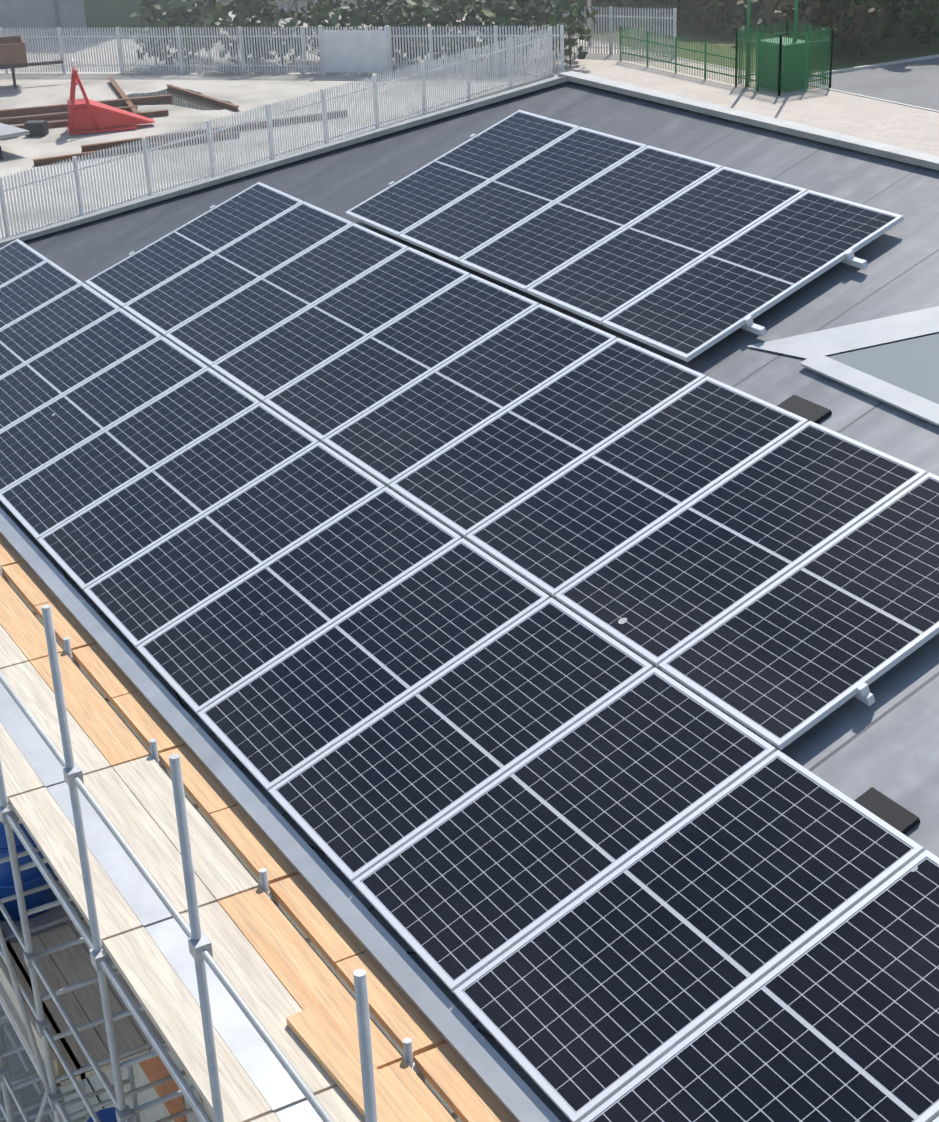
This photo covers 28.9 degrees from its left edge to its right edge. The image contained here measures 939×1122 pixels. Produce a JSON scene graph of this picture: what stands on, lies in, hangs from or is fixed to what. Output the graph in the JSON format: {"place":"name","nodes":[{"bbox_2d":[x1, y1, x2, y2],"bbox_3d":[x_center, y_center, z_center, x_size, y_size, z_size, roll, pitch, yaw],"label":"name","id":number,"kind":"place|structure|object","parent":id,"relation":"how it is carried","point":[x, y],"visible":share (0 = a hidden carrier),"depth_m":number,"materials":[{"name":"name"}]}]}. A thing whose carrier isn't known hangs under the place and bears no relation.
{"place":"outdoors","nodes":[
{"label":"outdoors","id":0,"kind":"place"},
{"bbox_2d":[0,1004,52,1121],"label":"apron","id":1,"kind":"object","parent":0,"point":[16,1066],"depth_m":19.28,"materials":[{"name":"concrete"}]},
{"bbox_2d":[0,534,516,1121],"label":"scaffold","id":2,"kind":"object","parent":1,"relation":"on","point":[162,926],"visible":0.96,"depth_m":9.50,"materials":[{"name":"wood"}]},
{"bbox_2d":[286,1003,423,1121],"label":"wooden plank","id":3,"kind":"object","parent":2,"relation":"on","point":[327,1041],"visible":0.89,"depth_m":8.11,"materials":[{"name":"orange wood"}]},
{"bbox_2d":[0,0,532,237],"bbox_3d":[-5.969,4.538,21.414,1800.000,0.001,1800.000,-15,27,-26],"label":"ground","id":4,"kind":"structure","parent":0,"point":[67,139],"depth_m":71.70,"materials":[{"name":"concrete"}]},
{"bbox_2d":[0,120,48,159],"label":"flatbed","id":5,"kind":"object","parent":4,"relation":"on","point":[28,131],"depth_m":64.65,"materials":[{"name":"grey paint"}]},
{"bbox_2d":[0,35,62,88],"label":"tipper trailer","id":6,"kind":"object","parent":4,"relation":"on","point":[4,47],"depth_m":75.24,"materials":[{"name":"brown metal"}]},
{"bbox_2d":[0,822,117,1121],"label":"blue drums","id":7,"kind":"object","parent":4,"relation":"on","point":[32,877],"visible":0.35,"depth_m":12.73,"materials":[{"name":"blue plastic"}]},
{"bbox_2d":[67,58,154,134],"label":"red machine","id":8,"kind":"object","parent":4,"relation":"on","point":[79,120],"depth_m":66.45,"materials":[{"name":"red paint"}]},
{"bbox_2d":[0,0,221,29],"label":"building wall","id":9,"kind":"structure","parent":4,"relation":"on","point":[59,9],"depth_m":91.58,"materials":[{"name":"grey paint"}]},
{"bbox_2d":[83,0,213,31],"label":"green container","id":10,"kind":"object","parent":4,"relation":"on","point":[93,5],"depth_m":89.97,"materials":[{"name":"green"}]},
{"bbox_2d":[0,77,346,165],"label":"steel beams","id":11,"kind":"structure","parent":4,"relation":"on","point":[115,102],"depth_m":69.02,"materials":[{"name":"red metal"}]},
{"bbox_2d":[127,89,232,109],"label":"puddle","id":12,"kind":"object","parent":4,"relation":"on","point":[185,101],"depth_m":71.73,"materials":[{"name":"grey liquid"}]},
{"bbox_2d":[8,580,461,1121],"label":"walls","id":13,"kind":"structure","parent":4,"relation":"on","point":[156,1113],"depth_m":14.63,"materials":[{"name":"beige paint"}]},
{"bbox_2d":[86,1051,185,1121],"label":"wall patches","id":14,"kind":"object","parent":13,"relation":"attached to","point":[154,1068],"depth_m":14.33,"materials":[{"name":"brick"}]},
{"bbox_2d":[0,81,938,1121],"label":"roof","id":15,"kind":"structure","parent":13,"relation":"on","point":[886,743],"depth_m":12.59,"materials":[{"name":"grey"}]},
{"bbox_2d":[0,134,919,1121],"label":"rails and eaves","id":16,"kind":"object","parent":15,"relation":"on","point":[494,1072],"visible":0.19,"depth_m":9.46,"materials":[{"name":"silver metal"}]},
{"bbox_2d":[4,511,497,1041],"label":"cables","id":17,"kind":"object","parent":16,"relation":"on","point":[310,845],"visible":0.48,"depth_m":9.57,"materials":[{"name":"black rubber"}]},
{"bbox_2d":[0,110,938,1121],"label":"solar panels","id":18,"kind":"object","parent":16,"relation":"on","point":[588,870],"visible":1,"depth_m":10.80,"materials":[{"name":"grey"}]},
{"bbox_2d":[0,71,938,247],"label":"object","id":19,"kind":"object","parent":15,"relation":"on","point":[913,157],"visible":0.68,"depth_m":17.29,"materials":[{"name":"grey metal"}]},
{"bbox_2d":[748,306,938,425],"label":"frame","id":20,"kind":"object","parent":15,"relation":"attached to","point":[902,375],"visible":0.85,"depth_m":11.57,"materials":[{"name":"white metal"}]},
{"bbox_2d":[0,5,676,239],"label":"fences","id":21,"kind":"object","parent":4,"relation":"on","point":[468,54],"depth_m":68.52,"materials":[{"name":"grey metal"}]},
{"bbox_2d":[263,75,552,162],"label":"fence plinth","id":22,"kind":"structure","parent":4,"relation":"on","point":[520,85],"depth_m":68.92,"materials":[{"name":"concrete"}]},
{"bbox_2d":[129,0,938,67],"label":"foliage","id":23,"kind":"object","parent":4,"relation":"on","point":[738,21],"depth_m":76.86,"materials":[{"name":"green plant"}]},
{"bbox_2d":[153,0,936,67],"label":"tree wood","id":24,"kind":"object","parent":4,"relation":"on","point":[718,16],"depth_m":77.67,"materials":[{"name":"brown plant"}]},
{"bbox_2d":[551,0,591,46],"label":"poles","id":25,"kind":"object","parent":4,"relation":"on","point":[588,3],"depth_m":79.08,"materials":[{"name":"grey metal"}]},
{"bbox_2d":[225,0,938,155],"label":"pavement","id":26,"kind":"structure","parent":0,"point":[908,126],"depth_m":66.45,"materials":[{"name":"beige concrete"}]},
{"bbox_2d":[619,0,832,95],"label":"green fence","id":27,"kind":"object","parent":26,"relation":"on","point":[799,45],"depth_m":68.27,"materials":[{"name":"green metal"}]},
{"bbox_2d":[405,0,938,110],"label":"road verge","id":28,"kind":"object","parent":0,"point":[926,98],"depth_m":75.02,"materials":[{"name":"green plant"}]}
]}

